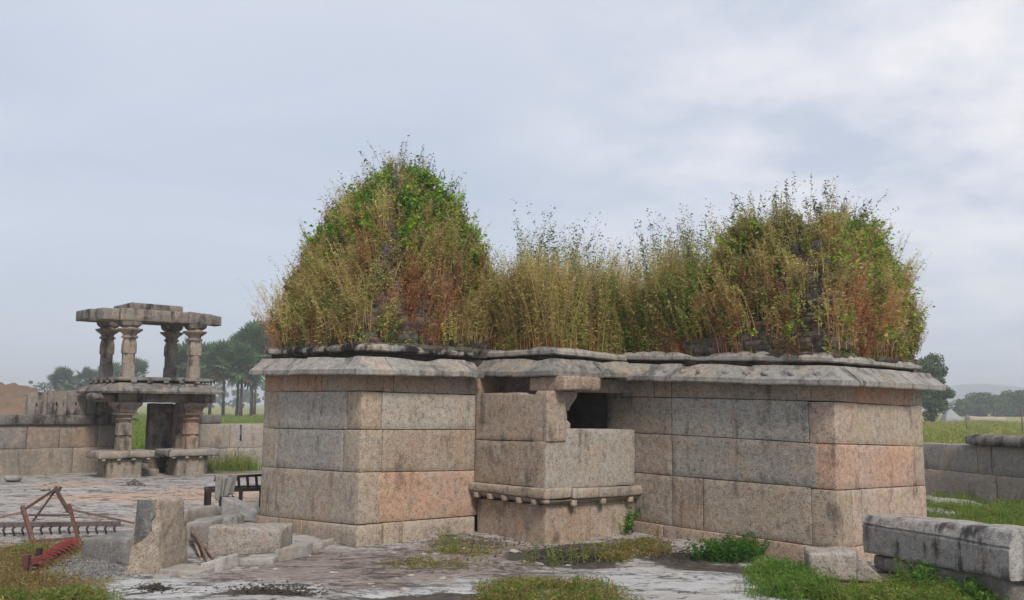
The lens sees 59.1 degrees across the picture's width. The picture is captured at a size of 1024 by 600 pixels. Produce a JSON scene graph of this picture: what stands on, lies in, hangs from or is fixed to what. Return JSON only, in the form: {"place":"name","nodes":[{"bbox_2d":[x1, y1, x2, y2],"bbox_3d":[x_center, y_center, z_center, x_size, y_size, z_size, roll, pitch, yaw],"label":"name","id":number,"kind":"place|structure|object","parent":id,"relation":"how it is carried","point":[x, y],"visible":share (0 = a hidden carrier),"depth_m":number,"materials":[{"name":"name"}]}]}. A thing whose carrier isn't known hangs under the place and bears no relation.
{"place":"outdoors","nodes":[
{"label":"outdoors","id":0,"kind":"place"},
{"bbox_2d":[0,382,141,422],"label":"earth bank","id":1,"kind":"structure","parent":0,"point":[12,398],"depth_m":58.08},
{"bbox_2d":[158,456,167,473],"bbox_3d":[-8.718,4.129,23.111,1.069,0.604,1.058,-2,-7,20],"label":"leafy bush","id":2,"kind":"object","parent":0,"point":[163,461],"visible":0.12,"depth_m":22.75,"materials":[{"name":"green plant"}]},
{"bbox_2d":[214,514,243,524],"bbox_3d":[-3.984,3.121,12.591,0.437,0.240,0.274,0,-7,0],"label":"granite block","id":3,"kind":"object","parent":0,"point":[232,519],"depth_m":12.50,"materials":[{"name":"grey stone"}]},
{"bbox_2d":[221,496,259,521],"bbox_3d":[-3.979,3.172,13.745,0.859,0.406,0.283,3,-7,-19],"label":"tilted slab","id":4,"kind":"object","parent":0,"point":[236,506],"depth_m":13.58,"materials":[{"name":"grey stone"}]},
{"bbox_2d":[0,403,1023,599],"bbox_3d":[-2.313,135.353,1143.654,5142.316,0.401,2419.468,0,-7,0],"label":"ground","id":5,"kind":"structure","parent":0,"point":[357,569],"depth_m":10.16,"materials":[{"name":"grey stone"}]},
{"bbox_2d":[4,475,20,481],"bbox_3d":[-11.199,4.002,20.241,0.336,0.157,0.264,0,-7,0],"label":"fieldstone","id":6,"kind":"object","parent":5,"relation":"on","point":[13,478],"visible":1,"depth_m":20.15,"materials":[{"name":"grey stone"}]},
{"bbox_2d":[32,382,54,392],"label":"tree","id":7,"kind":"object","parent":5,"relation":"on","point":[40,385],"visible":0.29,"depth_m":228.75,"materials":[{"name":"green plant"}]},
{"bbox_2d":[38,486,49,490],"bbox_3d":[-9.436,3.807,18.248,0.207,0.108,0.141,0,-7,0],"label":"fieldstone","id":8,"kind":"object","parent":5,"relation":"on","point":[44,488],"visible":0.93,"depth_m":18.21,"materials":[{"name":"grey stone"}]},
{"bbox_2d":[19,538,82,569],"bbox_3d":[-5.099,2.801,10.088,0.265,0.162,1.622,2,-7,-11],"label":"toothed rake","id":9,"kind":"object","parent":5,"relation":"on","point":[51,552],"visible":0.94,"depth_m":9.77,"materials":[{"name":"metal"}]},
{"bbox_2d":[0,536,107,599],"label":"dry grass","id":10,"kind":"structure","parent":5,"relation":"on","point":[8,577],"depth_m":9.04,"materials":[{"name":"green plant"}]},
{"bbox_2d":[0,390,118,475],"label":"compound wall","id":11,"kind":"structure","parent":5,"relation":"on","point":[52,431],"depth_m":22.39,"materials":[{"name":"stone"}]},
{"bbox_2d":[45,365,79,390],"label":"palmyra palm","id":12,"kind":"object","parent":5,"relation":"on","point":[64,375],"visible":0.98,"depth_m":168.66,"materials":[{"name":"green plant"}]},
{"bbox_2d":[0,537,125,599],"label":"green grass","id":13,"kind":"structure","parent":5,"relation":"on","point":[86,593],"depth_m":8.11,"materials":[{"name":"green plant"}]},
{"bbox_2d":[0,486,134,542],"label":"cultivator frame","id":14,"kind":"object","parent":5,"relation":"on","point":[30,526],"visible":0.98,"depth_m":11.69,"materials":[{"name":"metal"}]},
{"bbox_2d":[30,553,142,583],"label":"gravel","id":15,"kind":"structure","parent":5,"relation":"on","point":[95,568],"depth_m":9.48,"materials":[{"name":"gravel"},{"name":"grey gravel"}]},
{"bbox_2d":[74,366,98,390],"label":"palmyra palm","id":16,"kind":"object","parent":5,"relation":"on","point":[87,372],"visible":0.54,"depth_m":178.18,"materials":[{"name":"green plant"}]},
{"bbox_2d":[95,360,119,382],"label":"palmyra palm","id":17,"kind":"object","parent":5,"relation":"on","point":[116,368],"visible":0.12,"depth_m":174.44,"materials":[{"name":"green plant"}]},
{"bbox_2d":[118,357,149,376],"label":"palmyra palm","id":18,"kind":"object","parent":5,"relation":"on","point":[140,368],"visible":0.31,"depth_m":168.78,"materials":[{"name":"green plant"}]},
{"bbox_2d":[82,528,187,564],"bbox_3d":[-4.300,2.804,10.331,0.884,0.333,0.697,-1,-7,15],"label":"granite block","id":19,"kind":"object","parent":5,"relation":"on","point":[112,547],"depth_m":10.04,"materials":[{"name":"grey stone"}]},
{"bbox_2d":[120,479,151,486],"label":"leaf litter","id":20,"kind":"object","parent":5,"relation":"on","point":[134,481],"visible":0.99,"depth_m":19.31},
{"bbox_2d":[76,303,224,477],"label":"gateway pavilion","id":21,"kind":"structure","parent":5,"relation":"on","point":[172,433],"depth_m":22.42,"materials":[{"name":"stone"}]},
{"bbox_2d":[131,582,178,592],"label":"earth clods","id":22,"kind":"object","parent":5,"relation":"on","point":[154,586],"visible":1,"depth_m":8.58,"materials":[{"name":"soil"}]},
{"bbox_2d":[126,494,188,574],"bbox_3d":[-3.758,2.493,9.666,0.308,0.814,0.786,0,-7,7],"label":"broken pillar stone","id":23,"kind":"object","parent":5,"relation":"on","point":[159,540],"visible":0.9,"depth_m":9.42,"materials":[{"name":"beige stone"}]},
{"bbox_2d":[158,564,214,574],"bbox_3d":[-3.402,2.838,9.465,0.473,0.076,0.373,-2,-7,19],"label":"flat slab","id":24,"kind":"object","parent":5,"relation":"on","point":[184,569],"depth_m":9.38,"materials":[{"name":"stone"}]},
{"bbox_2d":[176,335,209,383],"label":"palmyra palm","id":25,"kind":"object","parent":5,"relation":"on","point":[182,357],"visible":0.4,"depth_m":118.74,"materials":[{"name":"green plant"}]},
{"bbox_2d":[131,412,263,448],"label":"meadow grass","id":26,"kind":"structure","parent":5,"relation":"on","point":[138,436],"depth_m":65.88,"materials":[{"name":"green plant"}]},
{"bbox_2d":[184,504,221,525],"bbox_3d":[-4.595,3.194,13.451,0.141,0.299,0.932,-2,-7,19],"label":"rubble stone","id":27,"kind":"object","parent":5,"relation":"on","point":[199,511],"visible":0.65,"depth_m":13.34,"materials":[{"name":"grey stone"}]},
{"bbox_2d":[186,517,221,544],"bbox_3d":[-3.881,2.924,11.398,0.343,0.349,0.365,0,-7,8],"label":"granite block","id":28,"kind":"object","parent":5,"relation":"on","point":[200,525],"depth_m":11.24,"materials":[{"name":"grey stone"}]},
{"bbox_2d":[202,543,213,557],"bbox_3d":[-3.831,2.950,11.016,0.059,0.127,1.811,4,-8,-29],"label":"firewood stick","id":29,"kind":"object","parent":5,"relation":"on","point":[208,552],"visible":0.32,"depth_m":10.45,"materials":[{"name":"brown wood"}]},
{"bbox_2d":[189,517,207,558],"bbox_3d":[-3.894,2.920,11.181,0.042,0.192,2.364,3,-7,-24],"label":"firewood stick","id":30,"kind":"object","parent":29,"relation":"on","point":[206,556],"visible":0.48,"depth_m":10.64,"materials":[{"name":"brown wood"}]},
{"bbox_2d":[191,527,204,556],"bbox_3d":[-3.720,2.858,10.705,0.049,0.198,1.127,4,-7,-26],"label":"firewood stick","id":31,"kind":"object","parent":30,"relation":"on","point":[199,542],"visible":0.95,"depth_m":10.56,"materials":[{"name":"brown wood"}]},
{"bbox_2d":[189,533,201,551],"bbox_3d":[-3.845,2.917,10.942,0.054,0.116,1.610,4,-7,-26],"label":"firewood stick","id":32,"kind":"object","parent":31,"relation":"on","point":[192,538],"visible":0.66,"depth_m":10.86,"materials":[{"name":"brown wood"}]},
{"bbox_2d":[200,340,222,414],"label":"palmyra palm","id":33,"kind":"object","parent":5,"relation":"on","point":[205,347],"visible":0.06,"depth_m":126.84,"materials":[{"name":"green plant"}]},
{"bbox_2d":[200,554,238,570],"bbox_3d":[-3.107,2.825,9.680,0.118,0.162,0.494,-3,-8,29],"label":"fieldstone","id":34,"kind":"object","parent":5,"relation":"on","point":[226,562],"visible":0.86,"depth_m":9.64,"materials":[{"name":"stone"}]},
{"bbox_2d":[200,338,240,415],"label":"palmyra palm","id":35,"kind":"object","parent":5,"relation":"on","point":[213,368],"visible":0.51,"depth_m":116.54,"materials":[{"name":"green plant"}]},
{"bbox_2d":[213,381,228,407],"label":"tree","id":36,"kind":"object","parent":5,"relation":"on","point":[219,400],"visible":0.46,"depth_m":327.23,"materials":[{"name":"green plant"}]},
{"bbox_2d":[198,415,263,466],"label":"compound wall","id":37,"kind":"structure","parent":5,"relation":"on","point":[214,433],"depth_m":25.46,"materials":[{"name":"stone"}]},
{"bbox_2d":[204,474,260,506],"bbox_3d":[-4.499,3.163,14.773,0.967,0.636,0.696,3,-7,-24],"label":"rail frame","id":38,"kind":"object","parent":5,"relation":"on","point":[239,488],"visible":0.48,"depth_m":14.72,"materials":[{"name":"paint"}]},
{"bbox_2d":[214,474,237,501],"bbox_3d":[-4.616,3.042,14.616,0.372,0.443,0.312,3,-7,-24],"label":"draped cloth","id":39,"kind":"object","parent":38,"relation":"hanging from","point":[224,486],"visible":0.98,"depth_m":14.53,"materials":[{"name":"grey fabric"}]},
{"bbox_2d":[207,447,261,472],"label":"green grass","id":40,"kind":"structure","parent":5,"relation":"on","point":[247,464],"depth_m":23.97,"materials":[{"name":"green plant"}]},
{"bbox_2d":[226,389,246,407],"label":"tree","id":41,"kind":"object","parent":5,"relation":"on","point":[234,393],"visible":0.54,"depth_m":327.83,"materials":[{"name":"green plant"}]},
{"bbox_2d":[214,339,264,416],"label":"palmyra palm","id":42,"kind":"object","parent":5,"relation":"on","point":[242,354],"visible":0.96,"depth_m":110.98,"materials":[{"name":"green plant"}]},
{"bbox_2d":[226,330,252,415],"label":"palmyra palm","id":43,"kind":"object","parent":5,"relation":"on","point":[237,396],"visible":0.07,"depth_m":123.08,"materials":[{"name":"green plant"}]},
{"bbox_2d":[206,523,291,555],"bbox_3d":[-3.139,2.865,10.834,1.012,0.366,0.411,3,-7,-18],"label":"granite block","id":44,"kind":"object","parent":5,"relation":"on","point":[246,539],"depth_m":10.65,"materials":[{"name":"grey stone"}]},
{"bbox_2d":[243,388,260,403],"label":"tree","id":45,"kind":"object","parent":5,"relation":"on","point":[247,395],"visible":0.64,"depth_m":326.77,"materials":[{"name":"green plant"}]},
{"bbox_2d":[233,319,271,414],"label":"palmyra palm","id":46,"kind":"object","parent":5,"relation":"on","point":[251,331],"visible":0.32,"depth_m":121.21,"materials":[{"name":"green plant"}]},
{"bbox_2d":[253,387,256,414],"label":"palmyra palm","id":47,"kind":"object","parent":5,"relation":"on","point":[254,405],"visible":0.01,"depth_m":148.86,"materials":[{"name":"grey plant"}]},
{"bbox_2d":[239,554,278,565],"bbox_3d":[-2.811,2.912,10.120,0.382,0.090,0.394,0,-7,0],"label":"flat slab","id":48,"kind":"object","parent":5,"relation":"on","point":[257,559],"depth_m":10.01,"materials":[{"name":"stone"}]},
{"bbox_2d":[184,580,333,597],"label":"earth clods","id":49,"kind":"object","parent":5,"relation":"on","point":[268,590],"visible":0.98,"depth_m":8.53,"materials":[{"name":"grey soil"}]},
{"bbox_2d":[259,381,269,399],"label":"tree","id":50,"kind":"object","parent":5,"relation":"on","point":[263,386],"visible":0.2,"depth_m":327.31,"materials":[{"name":"green plant"}]},
{"bbox_2d":[251,329,280,362],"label":"palmyra palm","id":51,"kind":"object","parent":5,"relation":"on","point":[262,355],"visible":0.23,"depth_m":119.15,"materials":[{"name":"green plant"}]},
{"bbox_2d":[275,542,311,561],"bbox_3d":[-2.526,2.925,10.464,0.066,0.151,0.688,-3,-8,28],"label":"flat slab","id":52,"kind":"object","parent":5,"relation":"on","point":[293,552],"depth_m":10.43,"materials":[{"name":"stone"}]},
{"bbox_2d":[287,539,334,549],"bbox_3d":[-2.523,3.035,11.159,0.888,0.096,0.291,7,-9,-45],"label":"flat slab","id":53,"kind":"object","parent":5,"relation":"on","point":[318,544],"depth_m":11.19,"materials":[{"name":"stone"}]},
{"bbox_2d":[371,541,528,571],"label":"thin weeds","id":54,"kind":"object","parent":5,"relation":"on","point":[434,564],"visible":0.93,"depth_m":10.29,"materials":[{"name":"green plant"}]},
{"bbox_2d":[390,533,532,549],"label":"earth clods","id":55,"kind":"object","parent":5,"relation":"on","point":[486,542],"visible":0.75,"depth_m":11.77,"materials":[{"name":"brown soil"}]},
{"bbox_2d":[427,527,605,566],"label":"thin weeds","id":56,"kind":"object","parent":5,"relation":"on","point":[453,547],"visible":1,"depth_m":10.52,"materials":[{"name":"green plant"}]},
{"bbox_2d":[457,571,644,599],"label":"grass tuft","id":57,"kind":"object","parent":5,"relation":"on","point":[517,589],"visible":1,"depth_m":8.45,"materials":[{"name":"green plant"}]},
{"bbox_2d":[501,543,638,568],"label":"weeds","id":58,"kind":"object","parent":5,"relation":"on","point":[569,552],"visible":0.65,"depth_m":10.73,"materials":[{"name":"green plant"}]},
{"bbox_2d":[249,181,945,564],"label":"ruined temple","id":59,"kind":"structure","parent":5,"relation":"on","point":[373,439],"depth_m":12.06,"materials":[{"name":"stone"}]},
{"bbox_2d":[237,150,505,345],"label":"straw grass","id":60,"kind":"structure","parent":59,"relation":"on","point":[475,318],"depth_m":12.87,"materials":[{"name":"plant"}]},
{"bbox_2d":[247,178,507,350],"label":"red grass","id":61,"kind":"structure","parent":59,"relation":"on","point":[411,283],"depth_m":12.61,"materials":[{"name":"plant"}]},
{"bbox_2d":[262,135,500,315],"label":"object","id":62,"kind":"object","parent":59,"relation":"on","point":[422,157],"visible":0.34,"depth_m":13.03,"materials":[{"name":"green plant"}]},
{"bbox_2d":[282,162,481,319],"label":"green weeds","id":63,"kind":"object","parent":59,"relation":"on","point":[417,208],"visible":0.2,"depth_m":13.25,"materials":[{"name":"green plant"}]},
{"bbox_2d":[268,167,499,345],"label":"olive weeds","id":64,"kind":"object","parent":59,"relation":"on","point":[385,324],"visible":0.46,"depth_m":12.59,"materials":[{"name":"green plant"}]},
{"bbox_2d":[327,141,478,229],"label":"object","id":65,"kind":"object","parent":59,"relation":"on","point":[418,162],"visible":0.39,"depth_m":13.41,"materials":[{"name":"green plant"}]},
{"bbox_2d":[303,163,509,305],"bbox_3d":[-1.792,-0.897,13.796,2.740,2.163,2.879,5,-8,-36],"label":"creeper","id":66,"kind":"object","parent":59,"relation":"on","point":[405,196],"visible":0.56,"depth_m":13.13,"materials":[{"name":"green plant"}]},
{"bbox_2d":[274,313,916,361],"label":"cornice weeds","id":67,"kind":"object","parent":59,"relation":"on","point":[614,348],"visible":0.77,"depth_m":12.39,"materials":[{"name":"green plant"}]},
{"bbox_2d":[489,241,711,353],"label":"olive weeds","id":68,"kind":"object","parent":59,"relation":"on","point":[615,334],"visible":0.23,"depth_m":13.00,"materials":[{"name":"green plant"}]},
{"bbox_2d":[539,242,719,353],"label":"green weeds","id":69,"kind":"object","parent":59,"relation":"on","point":[632,343],"visible":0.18,"depth_m":12.88,"materials":[{"name":"green plant"}]},
{"bbox_2d":[510,198,755,347],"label":"roof weeds","id":70,"kind":"object","parent":59,"relation":"on","point":[645,246],"visible":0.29,"depth_m":13.43,"materials":[{"name":"green plant"}]},
{"bbox_2d":[658,195,922,360],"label":"red grass","id":71,"kind":"structure","parent":59,"relation":"on","point":[863,318],"depth_m":11.67,"materials":[{"name":"plant"}]},
{"bbox_2d":[684,174,908,331],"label":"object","id":72,"kind":"object","parent":59,"relation":"on","point":[794,234],"visible":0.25,"depth_m":11.96,"materials":[{"name":"green plant"}]},
{"bbox_2d":[675,206,928,359],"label":"olive weeds","id":73,"kind":"object","parent":59,"relation":"on","point":[911,338],"visible":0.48,"depth_m":12.03,"materials":[{"name":"green plant"}]},
{"bbox_2d":[719,176,890,249],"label":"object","id":74,"kind":"object","parent":59,"relation":"on","point":[807,202],"visible":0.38,"depth_m":12.21,"materials":[{"name":"green plant"}]},
{"bbox_2d":[679,191,931,355],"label":"straw grass","id":75,"kind":"structure","parent":59,"relation":"on","point":[841,269],"depth_m":11.88,"materials":[{"name":"plant"}]},
{"bbox_2d":[731,209,892,319],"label":"green weeds","id":76,"kind":"object","parent":59,"relation":"on","point":[757,237],"visible":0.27,"depth_m":11.97,"materials":[{"name":"green plant"}]},
{"bbox_2d":[696,205,934,347],"bbox_3d":[4.075,-0.271,12.729,2.892,2.036,2.911,6,-9,-39],"label":"creeper","id":77,"kind":"object","parent":59,"relation":"on","point":[842,319],"visible":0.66,"depth_m":12.01,"materials":[{"name":"green plant"}]},
{"bbox_2d":[621,507,640,534],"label":"leafy weeds","id":78,"kind":"object","parent":5,"relation":"on","point":[629,525],"visible":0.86,"depth_m":12.67,"materials":[{"name":"green plant"}]},
{"bbox_2d":[594,533,675,563],"bbox_3d":[1.549,3.063,11.226,0.943,0.175,1.919,-1,-7,12],"label":"weed mat","id":79,"kind":"object","parent":5,"relation":"on","point":[644,544],"visible":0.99,"depth_m":11.14,"materials":[{"name":"green plant"}]},
{"bbox_2d":[671,572,682,575],"bbox_3d":[1.749,2.909,9.570,0.130,0.033,0.103,-8,1,5],"label":"rock chip","id":80,"kind":"object","parent":5,"relation":"on","point":[679,574],"visible":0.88,"depth_m":9.56,"materials":[{"name":"stone"}]},
{"bbox_2d":[620,541,744,564],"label":"earth clods","id":81,"kind":"object","parent":5,"relation":"on","point":[678,555],"visible":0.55,"depth_m":10.93,"materials":[{"name":"brown soil"}]},
{"bbox_2d":[684,531,773,563],"bbox_3d":[2.695,3.035,11.067,1.142,0.322,1.246,-1,-7,13],"label":"leafy bush","id":82,"kind":"object","parent":5,"relation":"on","point":[725,552],"visible":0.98,"depth_m":10.83,"materials":[{"name":"green plant"}]},
{"bbox_2d":[804,547,881,580],"bbox_3d":[3.483,2.788,9.531,0.764,0.326,0.337,0,-7,5],"label":"wedge stone","id":83,"kind":"object","parent":5,"relation":"on","point":[842,562],"visible":0.76,"depth_m":9.39,"materials":[{"name":"beige stone"}]},
{"bbox_2d":[913,352,955,421],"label":"leafy tree","id":84,"kind":"object","parent":5,"relation":"on","point":[933,401],"visible":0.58,"depth_m":93.58,"materials":[{"name":"green plant"}]},
{"bbox_2d":[927,507,961,518],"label":"flat slab","id":85,"kind":"structure","parent":5,"relation":"on","point":[946,512],"depth_m":14.73,"materials":[{"name":"stone"}]},
{"bbox_2d":[875,555,1023,599],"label":"base stone","id":86,"kind":"object","parent":5,"relation":"on","point":[1013,590],"visible":0.34,"depth_m":8.62,"materials":[{"name":"grey stone"}]},
{"bbox_2d":[862,514,1023,580],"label":"streaked slab","id":87,"kind":"structure","parent":86,"relation":"on","point":[989,549],"depth_m":8.88,"materials":[{"name":"stone"}]},
{"bbox_2d":[893,553,1009,599],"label":"leafy weeds","id":88,"kind":"object","parent":5,"relation":"on","point":[924,577],"visible":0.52,"depth_m":8.65,"materials":[{"name":"green plant"}]},
{"bbox_2d":[939,409,963,422],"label":"covered haystack","id":89,"kind":"object","parent":5,"relation":"on","point":[950,414],"visible":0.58,"depth_m":119.63,"materials":[{"name":"fabric"}]},
{"bbox_2d":[926,495,984,507],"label":"flat slab","id":90,"kind":"structure","parent":5,"relation":"on","point":[943,499],"depth_m":16.57,"materials":[{"name":"stone"}]},
{"bbox_2d":[945,398,985,416],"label":"tree","id":91,"kind":"object","parent":5,"relation":"on","point":[963,407],"visible":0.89,"depth_m":206.66,"materials":[{"name":"green plant"}]},
{"bbox_2d":[920,434,1023,504],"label":"compound wall","id":92,"kind":"structure","parent":5,"relation":"on","point":[988,466],"depth_m":16.90,"materials":[{"name":"stone"}]},
{"bbox_2d":[922,418,1023,443],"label":"meadow grass","id":93,"kind":"structure","parent":5,"relation":"on","point":[947,431],"depth_m":58.58,"materials":[{"name":"green plant"}]},
{"bbox_2d":[926,490,1023,526],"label":"green grass","id":94,"kind":"structure","parent":5,"relation":"on","point":[1009,513],"depth_m":14.33,"materials":[{"name":"green plant"}]},
{"bbox_2d":[965,416,1005,421],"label":"mud wall","id":95,"kind":"structure","parent":5,"relation":"on","point":[968,418],"depth_m":133.96,"materials":[{"name":"soil"}]},
{"bbox_2d":[965,392,1010,416],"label":"tree","id":96,"kind":"object","parent":5,"relation":"on","point":[982,402],"visible":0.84,"depth_m":206.37,"materials":[{"name":"green plant"}]},
{"bbox_2d":[990,393,1020,416],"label":"tree","id":97,"kind":"object","parent":5,"relation":"on","point":[1011,404],"visible":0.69,"depth_m":206.24,"materials":[{"name":"green plant"}]},
{"bbox_2d":[998,390,1023,416],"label":"tree","id":98,"kind":"object","parent":5,"relation":"on","point":[1018,394],"visible":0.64,"depth_m":206.96,"materials":[{"name":"green plant"}]},
{"bbox_2d":[1017,407,1023,416],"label":"tree","id":99,"kind":"object","parent":5,"relation":"on","point":[1019,415],"visible":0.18,"depth_m":207.73,"materials":[{"name":"green plant"}]},
{"bbox_2d":[1020,406,1022,433],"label":"wooden post","id":100,"kind":"object","parent":5,"relation":"on","point":[1021,417],"visible":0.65,"depth_m":54.55,"materials":[{"name":"brown wood"}]},
{"bbox_2d":[0,0,1023,403],"label":"sky","id":101,"kind":"structure","parent":0,"point":[160,152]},
{"bbox_2d":[465,208,729,354],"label":"straw grass","id":102,"kind":"structure","parent":0,"point":[537,312],"depth_m":12.91,"materials":[{"name":"beige plant"}]},
{"bbox_2d":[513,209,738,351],"bbox_3d":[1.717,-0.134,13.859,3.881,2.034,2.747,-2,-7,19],"label":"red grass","id":103,"kind":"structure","parent":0,"point":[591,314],"depth_m":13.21,"materials":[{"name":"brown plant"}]},
{"bbox_2d":[734,554,863,599],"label":"green grass","id":104,"kind":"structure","parent":0,"point":[775,575],"depth_m":8.68,"materials":[{"name":"green plant"}]},
{"bbox_2d":[786,570,989,599],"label":"grass","id":105,"kind":"structure","parent":0,"point":[893,589],"depth_m":8.34,"materials":[{"name":"green plant"}]},
{"bbox_2d":[922,384,1023,409],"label":"hills","id":106,"kind":"structure","parent":0,"point":[962,390],"depth_m":1298.38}
]}

